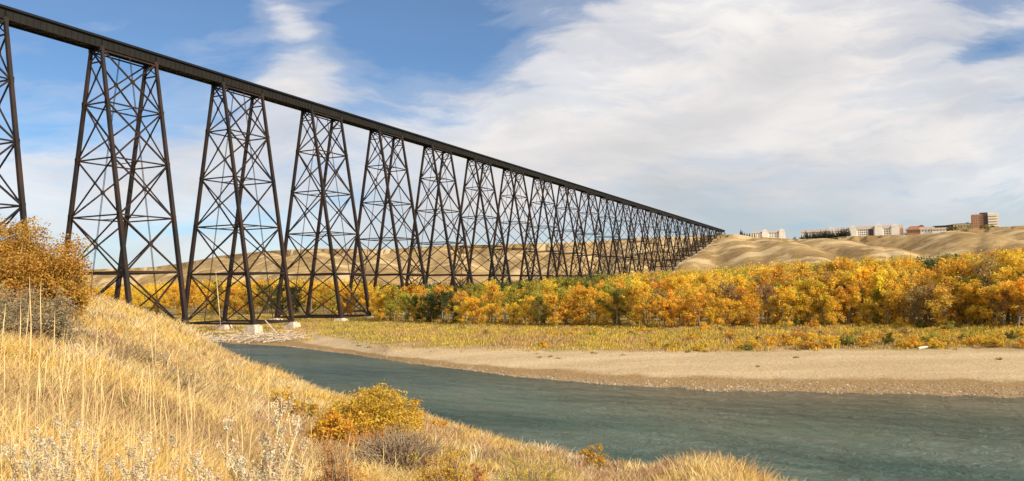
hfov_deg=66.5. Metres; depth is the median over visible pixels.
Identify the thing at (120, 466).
sage plant
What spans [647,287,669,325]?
cottonwood tree
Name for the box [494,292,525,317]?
cottonwood tree
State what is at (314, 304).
cottonwood tree
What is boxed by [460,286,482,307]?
cottonwood tree
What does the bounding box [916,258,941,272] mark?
cottonwood tree
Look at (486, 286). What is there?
cottonwood tree
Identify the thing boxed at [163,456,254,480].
sage plant
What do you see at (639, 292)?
cottonwood tree
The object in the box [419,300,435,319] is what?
cottonwood tree
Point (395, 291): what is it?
cottonwood tree
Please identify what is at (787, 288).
cottonwood tree
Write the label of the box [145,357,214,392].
wiry scrub
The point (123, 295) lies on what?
cottonwood tree
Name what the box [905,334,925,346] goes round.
willow shrub
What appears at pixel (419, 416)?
yellow bush
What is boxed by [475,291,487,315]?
cottonwood tree
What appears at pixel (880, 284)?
cottonwood tree
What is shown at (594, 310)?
cottonwood tree
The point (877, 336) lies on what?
willow shrub
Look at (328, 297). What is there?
cottonwood tree
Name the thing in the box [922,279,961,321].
cottonwood tree
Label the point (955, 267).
cottonwood tree
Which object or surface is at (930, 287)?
cottonwood tree
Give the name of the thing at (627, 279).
cottonwood tree
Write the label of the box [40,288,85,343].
sagebrush
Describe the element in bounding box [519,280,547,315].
cottonwood tree
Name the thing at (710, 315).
cottonwood tree
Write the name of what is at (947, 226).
dark shed
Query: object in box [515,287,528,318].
cottonwood tree
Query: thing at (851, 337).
willow shrub
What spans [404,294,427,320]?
cottonwood tree
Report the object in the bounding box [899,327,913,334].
willow shrub
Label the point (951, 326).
willow shrub
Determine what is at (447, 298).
cottonwood tree
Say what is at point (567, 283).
cottonwood tree
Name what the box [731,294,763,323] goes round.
cottonwood tree
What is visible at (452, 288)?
cottonwood tree
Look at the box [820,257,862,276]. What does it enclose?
cottonwood tree
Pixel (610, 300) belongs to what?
cottonwood tree
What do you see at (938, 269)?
cottonwood tree
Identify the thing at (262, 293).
cottonwood tree
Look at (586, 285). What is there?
cottonwood tree
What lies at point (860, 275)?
cottonwood tree
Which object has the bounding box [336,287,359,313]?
cottonwood tree
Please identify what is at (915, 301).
cottonwood tree
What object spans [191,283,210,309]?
cottonwood tree
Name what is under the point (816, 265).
cottonwood tree
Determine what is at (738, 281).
cottonwood tree
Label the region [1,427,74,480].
sage plant
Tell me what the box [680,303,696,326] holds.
cottonwood tree
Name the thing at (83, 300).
autumn bush
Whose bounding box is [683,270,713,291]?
cottonwood tree
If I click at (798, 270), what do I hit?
cottonwood tree
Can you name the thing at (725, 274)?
distant wood
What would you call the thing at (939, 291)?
cottonwood tree
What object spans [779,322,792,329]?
willow shrub
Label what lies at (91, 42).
railway viaduct
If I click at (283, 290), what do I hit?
cottonwood tree
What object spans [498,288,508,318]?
cottonwood tree
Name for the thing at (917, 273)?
cottonwood tree
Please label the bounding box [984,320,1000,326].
willow shrub
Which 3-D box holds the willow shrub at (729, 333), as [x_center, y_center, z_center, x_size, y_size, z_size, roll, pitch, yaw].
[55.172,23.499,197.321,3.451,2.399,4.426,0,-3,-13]
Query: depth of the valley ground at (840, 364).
198.08 m
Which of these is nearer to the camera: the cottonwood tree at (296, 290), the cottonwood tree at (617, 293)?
the cottonwood tree at (617, 293)
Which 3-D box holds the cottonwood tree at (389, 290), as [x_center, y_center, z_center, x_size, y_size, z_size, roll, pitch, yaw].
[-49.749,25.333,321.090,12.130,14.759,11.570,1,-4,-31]
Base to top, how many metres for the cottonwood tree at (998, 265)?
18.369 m
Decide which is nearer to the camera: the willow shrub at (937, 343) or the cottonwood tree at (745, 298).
the willow shrub at (937, 343)
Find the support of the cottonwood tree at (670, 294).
on the valley ground at (840, 364)
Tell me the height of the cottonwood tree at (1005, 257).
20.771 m
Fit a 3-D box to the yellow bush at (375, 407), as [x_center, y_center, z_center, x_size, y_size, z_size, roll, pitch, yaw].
[-3.096,3.717,17.190,2.602,1.248,2.588,-1,-3,0]
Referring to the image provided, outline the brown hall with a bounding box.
[905,225,924,234]
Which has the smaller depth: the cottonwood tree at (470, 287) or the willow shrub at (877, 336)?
the willow shrub at (877, 336)
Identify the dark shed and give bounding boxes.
[933,223,959,230]
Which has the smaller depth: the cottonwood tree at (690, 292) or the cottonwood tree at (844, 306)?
the cottonwood tree at (844, 306)
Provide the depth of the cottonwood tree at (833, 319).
213.75 m
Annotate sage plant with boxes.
[0,424,63,480]
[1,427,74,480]
[36,413,100,480]
[103,430,179,480]
[130,447,163,480]
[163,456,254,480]
[187,448,222,480]
[215,391,303,480]
[227,437,310,480]
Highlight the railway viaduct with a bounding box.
[0,4,724,334]
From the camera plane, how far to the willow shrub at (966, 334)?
173.74 m
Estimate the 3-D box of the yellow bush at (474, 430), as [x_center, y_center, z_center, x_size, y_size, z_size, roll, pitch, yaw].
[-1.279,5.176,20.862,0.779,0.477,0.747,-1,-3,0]
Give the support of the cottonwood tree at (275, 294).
on the valley ground at (840, 364)
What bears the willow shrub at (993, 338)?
on the valley ground at (840, 364)
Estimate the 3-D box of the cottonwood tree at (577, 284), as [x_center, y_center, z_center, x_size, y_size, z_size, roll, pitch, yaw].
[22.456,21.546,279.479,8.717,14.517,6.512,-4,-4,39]
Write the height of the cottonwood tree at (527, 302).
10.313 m
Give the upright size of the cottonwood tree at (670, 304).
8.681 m
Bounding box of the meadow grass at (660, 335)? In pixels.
[169,311,1023,352]
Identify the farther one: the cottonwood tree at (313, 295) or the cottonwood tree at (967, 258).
the cottonwood tree at (313, 295)
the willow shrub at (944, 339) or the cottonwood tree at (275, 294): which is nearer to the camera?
the willow shrub at (944, 339)
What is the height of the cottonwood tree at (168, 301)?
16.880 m
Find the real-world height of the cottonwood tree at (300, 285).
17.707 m
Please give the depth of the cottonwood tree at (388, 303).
306.63 m
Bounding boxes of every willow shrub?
[648,339,659,345]
[685,332,702,339]
[692,343,707,350]
[699,322,710,330]
[724,329,737,336]
[725,333,734,339]
[733,339,743,347]
[737,341,753,349]
[742,337,761,346]
[764,335,780,346]
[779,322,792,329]
[780,334,796,344]
[788,329,812,339]
[790,318,799,325]
[795,337,823,348]
[804,320,818,326]
[804,330,826,340]
[821,337,838,347]
[822,332,840,345]
[834,332,850,344]
[846,334,861,344]
[857,331,877,346]
[869,331,884,338]
[879,329,900,338]
[882,332,893,343]
[893,340,913,347]
[894,318,912,326]
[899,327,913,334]
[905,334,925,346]
[915,319,926,327]
[919,333,938,342]
[926,337,945,347]
[930,335,951,343]
[939,329,956,335]
[940,319,959,331]
[957,327,977,340]
[963,335,976,344]
[972,325,986,331]
[973,333,984,342]
[981,336,992,345]
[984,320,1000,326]
[985,332,1005,346]
[995,331,1006,337]
[1004,330,1018,338]
[1005,318,1016,324]
[1015,339,1023,347]
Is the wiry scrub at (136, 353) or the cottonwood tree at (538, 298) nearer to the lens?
the wiry scrub at (136, 353)
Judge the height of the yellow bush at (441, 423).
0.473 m
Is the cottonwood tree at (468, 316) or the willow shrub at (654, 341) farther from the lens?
the cottonwood tree at (468, 316)
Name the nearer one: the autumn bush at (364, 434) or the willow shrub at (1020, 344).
the autumn bush at (364, 434)
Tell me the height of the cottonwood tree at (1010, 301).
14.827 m
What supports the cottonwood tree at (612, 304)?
on the valley ground at (840, 364)
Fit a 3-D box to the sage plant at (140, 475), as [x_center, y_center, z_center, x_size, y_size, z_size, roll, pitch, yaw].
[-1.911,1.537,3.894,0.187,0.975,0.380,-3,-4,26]
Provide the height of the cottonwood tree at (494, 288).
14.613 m
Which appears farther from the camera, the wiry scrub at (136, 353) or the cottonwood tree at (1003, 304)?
the cottonwood tree at (1003, 304)
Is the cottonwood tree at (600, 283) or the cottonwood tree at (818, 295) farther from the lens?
the cottonwood tree at (600, 283)
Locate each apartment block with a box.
[750,229,784,237]
[801,223,903,238]
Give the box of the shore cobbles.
[287,345,1023,397]
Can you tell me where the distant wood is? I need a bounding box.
[83,246,1023,306]
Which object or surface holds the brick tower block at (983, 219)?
on the valley ground at (840, 364)
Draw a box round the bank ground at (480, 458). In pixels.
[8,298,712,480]
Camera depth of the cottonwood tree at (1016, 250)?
328.80 m
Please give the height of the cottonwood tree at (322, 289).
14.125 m
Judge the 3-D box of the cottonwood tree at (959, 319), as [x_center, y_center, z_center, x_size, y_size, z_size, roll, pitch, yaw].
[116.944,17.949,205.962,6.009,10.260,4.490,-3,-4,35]
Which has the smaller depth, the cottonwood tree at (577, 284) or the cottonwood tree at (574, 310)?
the cottonwood tree at (574, 310)
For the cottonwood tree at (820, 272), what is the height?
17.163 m
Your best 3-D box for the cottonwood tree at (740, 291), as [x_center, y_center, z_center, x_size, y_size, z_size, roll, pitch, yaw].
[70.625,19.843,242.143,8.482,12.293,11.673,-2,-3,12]
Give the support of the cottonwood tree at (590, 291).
on the valley ground at (840, 364)
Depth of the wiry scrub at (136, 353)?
18.14 m
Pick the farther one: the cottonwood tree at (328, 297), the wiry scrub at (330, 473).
the cottonwood tree at (328, 297)
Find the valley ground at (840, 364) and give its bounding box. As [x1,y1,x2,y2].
[79,226,1023,397]
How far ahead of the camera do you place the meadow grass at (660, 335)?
207.28 m
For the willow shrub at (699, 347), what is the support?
on the valley ground at (840, 364)
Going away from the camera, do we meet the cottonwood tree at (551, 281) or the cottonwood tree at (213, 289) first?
the cottonwood tree at (551, 281)
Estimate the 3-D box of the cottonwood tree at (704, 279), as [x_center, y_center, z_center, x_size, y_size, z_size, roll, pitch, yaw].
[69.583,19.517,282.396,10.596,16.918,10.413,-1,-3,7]
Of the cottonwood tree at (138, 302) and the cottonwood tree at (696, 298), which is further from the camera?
the cottonwood tree at (138, 302)
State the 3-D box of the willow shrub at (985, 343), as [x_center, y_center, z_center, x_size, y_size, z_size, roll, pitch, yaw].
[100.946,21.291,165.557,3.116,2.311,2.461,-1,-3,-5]
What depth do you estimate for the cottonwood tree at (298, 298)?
405.24 m
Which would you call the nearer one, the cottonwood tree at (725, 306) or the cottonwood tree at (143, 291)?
the cottonwood tree at (725, 306)
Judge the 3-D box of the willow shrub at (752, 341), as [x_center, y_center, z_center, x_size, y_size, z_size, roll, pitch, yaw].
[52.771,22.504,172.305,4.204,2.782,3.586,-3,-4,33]
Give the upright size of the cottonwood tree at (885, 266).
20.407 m
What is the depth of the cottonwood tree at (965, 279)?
207.26 m
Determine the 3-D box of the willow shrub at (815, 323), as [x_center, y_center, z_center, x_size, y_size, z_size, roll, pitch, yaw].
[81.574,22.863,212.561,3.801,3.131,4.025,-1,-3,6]
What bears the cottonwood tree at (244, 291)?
on the valley ground at (840, 364)
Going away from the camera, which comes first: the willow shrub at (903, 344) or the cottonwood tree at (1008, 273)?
the willow shrub at (903, 344)
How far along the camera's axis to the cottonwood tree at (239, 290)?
446.45 m
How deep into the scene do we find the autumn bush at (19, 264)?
25.57 m
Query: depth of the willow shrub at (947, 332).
181.60 m
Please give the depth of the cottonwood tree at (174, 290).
473.92 m
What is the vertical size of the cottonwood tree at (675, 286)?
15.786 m
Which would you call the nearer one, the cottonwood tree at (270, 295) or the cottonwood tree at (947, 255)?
the cottonwood tree at (947, 255)
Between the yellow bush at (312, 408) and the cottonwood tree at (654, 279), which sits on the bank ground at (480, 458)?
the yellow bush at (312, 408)
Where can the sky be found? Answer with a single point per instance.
(732, 116)
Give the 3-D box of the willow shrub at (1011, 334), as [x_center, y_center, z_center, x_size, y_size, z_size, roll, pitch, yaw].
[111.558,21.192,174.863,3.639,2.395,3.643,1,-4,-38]
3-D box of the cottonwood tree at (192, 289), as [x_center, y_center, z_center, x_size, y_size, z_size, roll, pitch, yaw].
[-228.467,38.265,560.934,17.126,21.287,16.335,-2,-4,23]
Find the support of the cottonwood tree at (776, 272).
on the valley ground at (840, 364)
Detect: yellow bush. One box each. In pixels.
[269,385,301,415]
[292,398,322,419]
[305,407,358,444]
[315,379,429,438]
[403,403,425,433]
[422,418,446,428]
[455,425,478,436]
[576,443,608,468]
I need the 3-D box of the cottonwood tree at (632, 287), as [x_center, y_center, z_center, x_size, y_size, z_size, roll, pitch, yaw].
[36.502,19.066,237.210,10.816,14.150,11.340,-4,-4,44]
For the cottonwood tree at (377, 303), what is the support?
on the valley ground at (840, 364)
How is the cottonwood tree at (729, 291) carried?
on the valley ground at (840, 364)
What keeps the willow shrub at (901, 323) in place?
on the valley ground at (840, 364)
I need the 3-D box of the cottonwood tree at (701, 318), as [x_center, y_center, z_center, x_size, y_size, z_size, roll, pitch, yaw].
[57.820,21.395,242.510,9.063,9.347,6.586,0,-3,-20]
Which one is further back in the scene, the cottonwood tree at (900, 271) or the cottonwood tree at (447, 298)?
the cottonwood tree at (447, 298)
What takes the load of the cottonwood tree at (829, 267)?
on the valley ground at (840, 364)
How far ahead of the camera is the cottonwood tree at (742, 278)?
277.52 m
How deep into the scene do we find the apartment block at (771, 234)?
1203.21 m
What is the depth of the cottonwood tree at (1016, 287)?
190.65 m
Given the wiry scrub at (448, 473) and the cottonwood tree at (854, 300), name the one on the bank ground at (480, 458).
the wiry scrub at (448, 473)
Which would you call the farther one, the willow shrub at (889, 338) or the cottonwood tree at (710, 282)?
the cottonwood tree at (710, 282)
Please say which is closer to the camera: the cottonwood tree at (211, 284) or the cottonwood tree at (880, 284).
the cottonwood tree at (880, 284)
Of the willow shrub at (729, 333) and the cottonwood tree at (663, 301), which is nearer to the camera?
the willow shrub at (729, 333)
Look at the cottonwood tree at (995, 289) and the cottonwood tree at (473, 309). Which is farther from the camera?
the cottonwood tree at (473, 309)
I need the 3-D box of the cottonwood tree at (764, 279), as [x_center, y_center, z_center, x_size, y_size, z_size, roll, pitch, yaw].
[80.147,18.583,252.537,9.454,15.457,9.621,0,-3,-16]
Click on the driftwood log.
(278, 339)
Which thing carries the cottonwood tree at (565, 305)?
on the valley ground at (840, 364)
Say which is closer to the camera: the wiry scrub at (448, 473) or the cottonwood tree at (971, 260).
the wiry scrub at (448, 473)
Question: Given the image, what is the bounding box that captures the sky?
[0,0,1023,269]
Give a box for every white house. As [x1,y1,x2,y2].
[919,227,934,233]
[931,227,946,232]
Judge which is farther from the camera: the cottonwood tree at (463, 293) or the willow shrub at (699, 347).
the cottonwood tree at (463, 293)
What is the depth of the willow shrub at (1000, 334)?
175.01 m
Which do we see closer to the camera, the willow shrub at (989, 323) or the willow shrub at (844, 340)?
the willow shrub at (844, 340)
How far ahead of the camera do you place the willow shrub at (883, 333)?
179.10 m
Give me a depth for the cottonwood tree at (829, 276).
223.13 m
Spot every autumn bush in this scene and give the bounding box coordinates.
[0,214,98,314]
[31,261,92,322]
[342,425,389,448]
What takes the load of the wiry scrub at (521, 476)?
on the bank ground at (480, 458)
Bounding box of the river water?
[212,341,1023,480]
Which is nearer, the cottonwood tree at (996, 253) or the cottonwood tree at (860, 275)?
the cottonwood tree at (860, 275)
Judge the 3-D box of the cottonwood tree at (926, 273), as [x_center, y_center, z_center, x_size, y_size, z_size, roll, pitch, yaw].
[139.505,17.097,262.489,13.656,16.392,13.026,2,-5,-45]
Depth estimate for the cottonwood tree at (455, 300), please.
284.23 m
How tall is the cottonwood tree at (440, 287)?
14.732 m
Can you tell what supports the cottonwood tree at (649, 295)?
on the valley ground at (840, 364)
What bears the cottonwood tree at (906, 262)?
on the valley ground at (840, 364)
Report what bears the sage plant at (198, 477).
on the bank ground at (480, 458)
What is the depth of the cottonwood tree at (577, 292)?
242.55 m
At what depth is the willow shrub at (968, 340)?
166.45 m
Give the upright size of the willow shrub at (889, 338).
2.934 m
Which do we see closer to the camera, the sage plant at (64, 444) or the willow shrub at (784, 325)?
the sage plant at (64, 444)
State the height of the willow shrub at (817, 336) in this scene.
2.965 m
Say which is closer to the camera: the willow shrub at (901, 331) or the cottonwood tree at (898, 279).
the willow shrub at (901, 331)
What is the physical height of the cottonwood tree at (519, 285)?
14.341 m
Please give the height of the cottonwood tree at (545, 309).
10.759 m
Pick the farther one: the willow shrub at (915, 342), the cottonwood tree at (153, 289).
the cottonwood tree at (153, 289)
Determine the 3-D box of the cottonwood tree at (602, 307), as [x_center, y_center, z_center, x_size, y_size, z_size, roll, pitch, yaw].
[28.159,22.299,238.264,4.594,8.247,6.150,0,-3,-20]
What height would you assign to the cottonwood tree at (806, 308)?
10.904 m
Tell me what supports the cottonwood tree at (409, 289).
on the valley ground at (840, 364)
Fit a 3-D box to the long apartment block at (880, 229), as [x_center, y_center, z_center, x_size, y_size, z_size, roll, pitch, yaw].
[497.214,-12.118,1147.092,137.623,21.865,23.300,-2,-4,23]
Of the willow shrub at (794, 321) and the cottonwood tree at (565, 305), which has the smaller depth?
the willow shrub at (794, 321)
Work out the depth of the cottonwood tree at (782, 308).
216.77 m
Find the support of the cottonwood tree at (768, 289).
on the valley ground at (840, 364)
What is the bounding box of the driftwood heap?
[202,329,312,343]
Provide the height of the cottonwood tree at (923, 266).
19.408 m
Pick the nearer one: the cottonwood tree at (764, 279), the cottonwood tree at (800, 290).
the cottonwood tree at (800, 290)
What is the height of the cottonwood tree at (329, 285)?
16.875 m
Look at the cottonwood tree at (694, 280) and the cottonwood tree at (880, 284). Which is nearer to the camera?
the cottonwood tree at (880, 284)
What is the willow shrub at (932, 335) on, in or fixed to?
on the valley ground at (840, 364)
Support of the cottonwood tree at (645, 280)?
on the valley ground at (840, 364)
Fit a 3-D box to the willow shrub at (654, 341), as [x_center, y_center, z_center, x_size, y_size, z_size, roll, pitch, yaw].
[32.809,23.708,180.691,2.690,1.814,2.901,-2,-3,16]
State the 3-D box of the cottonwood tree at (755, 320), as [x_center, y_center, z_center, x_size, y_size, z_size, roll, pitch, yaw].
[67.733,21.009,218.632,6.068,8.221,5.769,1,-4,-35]
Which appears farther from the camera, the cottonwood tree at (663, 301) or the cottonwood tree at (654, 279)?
the cottonwood tree at (654, 279)
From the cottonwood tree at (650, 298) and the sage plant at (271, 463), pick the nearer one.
the sage plant at (271, 463)
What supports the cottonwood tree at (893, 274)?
on the valley ground at (840, 364)
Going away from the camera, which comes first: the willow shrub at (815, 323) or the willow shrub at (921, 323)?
the willow shrub at (921, 323)
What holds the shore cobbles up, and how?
on the valley ground at (840, 364)
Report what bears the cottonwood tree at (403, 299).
on the valley ground at (840, 364)
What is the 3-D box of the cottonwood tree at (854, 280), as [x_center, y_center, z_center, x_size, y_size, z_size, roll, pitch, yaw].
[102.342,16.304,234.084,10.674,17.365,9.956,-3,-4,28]
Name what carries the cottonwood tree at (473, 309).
on the valley ground at (840, 364)
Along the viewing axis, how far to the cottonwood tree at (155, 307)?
433.66 m
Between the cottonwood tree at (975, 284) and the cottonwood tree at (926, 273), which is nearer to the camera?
the cottonwood tree at (975, 284)
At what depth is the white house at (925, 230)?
1065.89 m
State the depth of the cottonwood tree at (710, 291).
233.93 m
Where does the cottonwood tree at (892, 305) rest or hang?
on the valley ground at (840, 364)
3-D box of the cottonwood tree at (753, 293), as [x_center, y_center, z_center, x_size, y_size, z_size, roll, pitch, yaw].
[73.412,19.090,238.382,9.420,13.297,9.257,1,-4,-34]
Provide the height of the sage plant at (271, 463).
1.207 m
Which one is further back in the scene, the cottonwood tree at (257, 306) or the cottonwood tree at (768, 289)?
the cottonwood tree at (257, 306)
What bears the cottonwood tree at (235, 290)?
on the valley ground at (840, 364)
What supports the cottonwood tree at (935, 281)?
on the valley ground at (840, 364)
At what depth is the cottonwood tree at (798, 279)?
232.42 m
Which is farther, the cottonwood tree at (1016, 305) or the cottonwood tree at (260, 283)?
the cottonwood tree at (260, 283)
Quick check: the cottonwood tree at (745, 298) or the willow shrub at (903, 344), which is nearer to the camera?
the willow shrub at (903, 344)
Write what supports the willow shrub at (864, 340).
on the valley ground at (840, 364)
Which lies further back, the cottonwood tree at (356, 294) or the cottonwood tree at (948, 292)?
the cottonwood tree at (356, 294)
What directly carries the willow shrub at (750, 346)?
on the valley ground at (840, 364)
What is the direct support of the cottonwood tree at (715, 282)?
on the valley ground at (840, 364)
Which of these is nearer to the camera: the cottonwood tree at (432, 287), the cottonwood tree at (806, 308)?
the cottonwood tree at (806, 308)
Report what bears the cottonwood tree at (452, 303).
on the valley ground at (840, 364)
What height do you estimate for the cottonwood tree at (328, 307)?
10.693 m
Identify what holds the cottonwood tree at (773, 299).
on the valley ground at (840, 364)
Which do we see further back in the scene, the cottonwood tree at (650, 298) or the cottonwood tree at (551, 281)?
the cottonwood tree at (551, 281)
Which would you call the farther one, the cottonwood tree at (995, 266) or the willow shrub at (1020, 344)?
the cottonwood tree at (995, 266)
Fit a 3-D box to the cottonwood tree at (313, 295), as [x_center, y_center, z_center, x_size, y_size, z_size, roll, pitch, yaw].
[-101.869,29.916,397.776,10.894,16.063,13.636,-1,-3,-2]
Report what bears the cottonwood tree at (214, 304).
on the valley ground at (840, 364)
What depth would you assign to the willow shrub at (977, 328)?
187.88 m
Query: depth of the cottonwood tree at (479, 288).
326.14 m
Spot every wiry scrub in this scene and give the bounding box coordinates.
[85,336,178,369]
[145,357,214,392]
[304,434,366,480]
[339,416,457,472]
[408,441,492,480]
[470,464,484,480]
[485,445,575,480]
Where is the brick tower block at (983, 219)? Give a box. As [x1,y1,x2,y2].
[971,212,998,228]
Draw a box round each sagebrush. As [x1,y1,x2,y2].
[0,281,88,338]
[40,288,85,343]
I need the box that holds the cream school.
[953,222,971,229]
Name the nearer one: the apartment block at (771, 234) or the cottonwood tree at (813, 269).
the cottonwood tree at (813, 269)
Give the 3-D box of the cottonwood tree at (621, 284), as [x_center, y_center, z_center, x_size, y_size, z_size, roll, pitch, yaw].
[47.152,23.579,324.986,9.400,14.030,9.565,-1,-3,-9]
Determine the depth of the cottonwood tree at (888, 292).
211.04 m
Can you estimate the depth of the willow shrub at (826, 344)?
167.99 m
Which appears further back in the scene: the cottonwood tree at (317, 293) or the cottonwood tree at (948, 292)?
the cottonwood tree at (317, 293)
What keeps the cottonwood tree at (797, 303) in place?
on the valley ground at (840, 364)
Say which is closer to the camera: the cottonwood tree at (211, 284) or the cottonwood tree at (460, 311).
the cottonwood tree at (460, 311)
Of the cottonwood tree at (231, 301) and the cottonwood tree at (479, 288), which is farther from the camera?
the cottonwood tree at (231, 301)
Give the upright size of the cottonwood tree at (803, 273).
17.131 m
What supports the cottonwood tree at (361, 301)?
on the valley ground at (840, 364)
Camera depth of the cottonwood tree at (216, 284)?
494.47 m
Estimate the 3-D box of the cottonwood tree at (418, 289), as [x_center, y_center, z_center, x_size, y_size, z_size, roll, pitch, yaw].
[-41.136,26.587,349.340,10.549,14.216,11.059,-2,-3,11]
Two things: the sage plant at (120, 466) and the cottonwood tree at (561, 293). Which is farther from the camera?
the cottonwood tree at (561, 293)
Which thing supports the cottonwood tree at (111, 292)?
on the valley ground at (840, 364)
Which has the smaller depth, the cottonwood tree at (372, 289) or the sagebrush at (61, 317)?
the sagebrush at (61, 317)
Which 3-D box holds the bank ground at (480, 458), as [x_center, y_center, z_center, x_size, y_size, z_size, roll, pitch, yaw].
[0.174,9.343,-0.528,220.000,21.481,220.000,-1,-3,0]
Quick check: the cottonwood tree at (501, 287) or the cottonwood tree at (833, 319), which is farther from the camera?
the cottonwood tree at (501, 287)
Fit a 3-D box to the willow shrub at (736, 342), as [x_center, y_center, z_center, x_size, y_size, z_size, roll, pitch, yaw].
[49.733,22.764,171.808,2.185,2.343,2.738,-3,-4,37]
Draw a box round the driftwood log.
[263,338,296,342]
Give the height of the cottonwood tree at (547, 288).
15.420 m
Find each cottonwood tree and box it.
[102,285,120,299]
[106,288,124,299]
[120,291,125,302]
[133,295,146,308]
[139,285,153,310]
[149,285,159,306]
[150,293,164,314]
[157,286,178,309]
[163,285,179,312]
[172,299,181,314]
[184,280,198,308]
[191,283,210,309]
[194,280,215,311]
[196,287,212,314]
[199,280,225,305]
[207,286,224,309]
[208,294,221,314]
[221,286,242,313]
[221,295,238,314]
[234,286,257,313]
[237,283,254,312]
[248,290,264,313]
[252,280,271,309]
[252,284,276,313]
[261,285,283,312]
[269,287,285,310]
[269,289,286,309]
[283,284,308,311]
[284,294,300,312]
[293,281,305,302]
[300,284,322,312]
[310,298,319,312]
[313,289,325,312]
[319,287,328,311]
[319,289,340,313]
[325,282,332,301]
[326,296,340,312]
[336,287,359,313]
[343,291,362,311]
[357,283,375,310]
[359,284,379,313]
[369,294,389,319]
[369,295,376,314]
[374,284,410,318]
[378,285,403,317]
[384,299,399,316]
[389,281,427,314]
[393,292,418,321]
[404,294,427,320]
[404,298,422,319]
[414,285,427,315]
[417,296,440,321]
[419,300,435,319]
[421,285,444,319]
[422,284,437,293]
[422,287,458,321]
[434,283,454,320]
[441,301,464,322]
[446,297,463,321]
[447,285,460,315]
[453,300,470,323]
[455,290,473,316]
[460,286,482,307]
[461,297,471,320]
[463,283,473,296]
[464,297,490,323]
[468,297,482,321]
[470,284,483,306]
[474,279,503,320]
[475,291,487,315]
[480,282,502,321]
[482,300,506,322]
[486,283,507,309]
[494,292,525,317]
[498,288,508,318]
[503,302,521,324]
[504,282,522,317]
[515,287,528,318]
[516,282,526,290]
[517,280,540,315]
[518,295,539,324]
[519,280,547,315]
[530,295,550,323]
[533,293,552,323]
[537,279,559,318]
[542,278,562,311]
[542,290,568,326]
[545,288,574,322]
[552,299,579,323]
[554,277,582,290]
[561,287,594,324]
[567,280,581,314]
[567,294,588,319]
[570,284,598,325]
[579,282,590,288]
[584,286,611,322]
[585,291,606,318]
[591,279,607,312]
[594,281,615,319]
[594,287,634,324]
[595,301,610,326]
[596,279,612,295]
[606,296,625,317]
[606,300,615,321]
[615,280,624,292]
[617,280,645,323]
[622,274,631,317]
[625,284,661,327]
[626,275,646,320]
[630,283,653,324]
[641,274,656,310]
[643,288,661,321]
[645,297,678,328]
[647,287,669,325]
[648,277,667,317]
[648,279,673,320]
[657,299,684,327]
[660,276,699,320]
[663,274,700,316]
[666,288,680,318]
[679,287,704,321]
[680,287,722,325]
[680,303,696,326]
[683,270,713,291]
[684,274,711,299]
[690,272,712,316]
[693,297,708,321]
[701,283,727,322]
[702,279,719,315]
[705,299,720,324]
[712,272,723,279]
[712,277,746,316]
[712,279,727,316]
[715,297,737,325]
[724,276,750,311]
[727,300,750,324]
[728,273,756,308]
[729,285,748,318]
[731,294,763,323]
[738,282,765,311]
[741,301,767,327]
[744,273,774,315]
[747,275,774,320]
[754,278,781,324]
[759,294,789,322]
[760,269,773,281]
[762,281,798,321]
[767,263,796,319]
[771,282,784,318]
[772,291,803,327]
[777,285,813,325]
[783,277,814,320]
[784,267,820,313]
[791,284,819,319]
[791,289,824,324]
[792,265,806,273]
[797,270,843,318]
[807,256,847,273]
[808,279,838,322]
[809,267,840,315]
[809,271,845,316]
[812,263,825,272]
[815,262,844,272]
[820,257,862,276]
[824,295,846,324]
[829,280,868,321]
[834,260,892,317]
[835,277,864,321]
[839,267,864,318]
[847,293,870,324]
[857,271,876,318]
[863,287,902,324]
[864,286,886,324]
[865,257,893,275]
[866,269,897,319]
[868,270,914,315]
[874,280,913,324]
[883,256,918,293]
[888,269,904,312]
[890,262,917,321]
[898,268,930,320]
[900,280,926,323]
[902,272,945,320]
[912,263,936,318]
[913,280,937,322]
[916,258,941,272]
[917,268,935,315]
[918,260,926,269]
[921,251,960,317]
[921,284,958,326]
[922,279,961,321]
[927,253,975,271]
[929,257,986,322]
[930,280,963,320]
[935,260,968,321]
[946,253,991,319]
[947,290,967,323]
[949,282,990,324]
[955,273,990,321]
[955,278,993,324]
[956,248,1000,322]
[962,256,1003,320]
[974,248,1023,320]
[976,277,1023,325]
[977,275,1023,325]
[978,276,1012,326]
[979,250,1002,320]
[986,250,1022,256]
[987,263,1020,320]
[989,257,1023,299]
[1004,273,1023,324]
[1010,247,1023,255]
[1010,298,1023,317]
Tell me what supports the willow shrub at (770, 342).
on the valley ground at (840, 364)
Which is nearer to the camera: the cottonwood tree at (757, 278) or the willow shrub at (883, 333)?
the willow shrub at (883, 333)
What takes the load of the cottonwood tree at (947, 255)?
on the valley ground at (840, 364)
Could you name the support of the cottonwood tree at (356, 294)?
on the valley ground at (840, 364)
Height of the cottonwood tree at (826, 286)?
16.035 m
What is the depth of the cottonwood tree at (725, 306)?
224.89 m
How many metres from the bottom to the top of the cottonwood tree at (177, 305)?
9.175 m
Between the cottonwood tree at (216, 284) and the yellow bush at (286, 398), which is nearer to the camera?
the yellow bush at (286, 398)
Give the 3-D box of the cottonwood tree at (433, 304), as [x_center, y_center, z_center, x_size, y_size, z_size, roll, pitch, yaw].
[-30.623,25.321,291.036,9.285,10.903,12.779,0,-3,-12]
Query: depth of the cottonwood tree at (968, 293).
201.05 m
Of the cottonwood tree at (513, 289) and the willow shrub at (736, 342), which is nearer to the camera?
the willow shrub at (736, 342)
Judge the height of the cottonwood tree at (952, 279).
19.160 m
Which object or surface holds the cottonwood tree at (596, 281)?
on the valley ground at (840, 364)

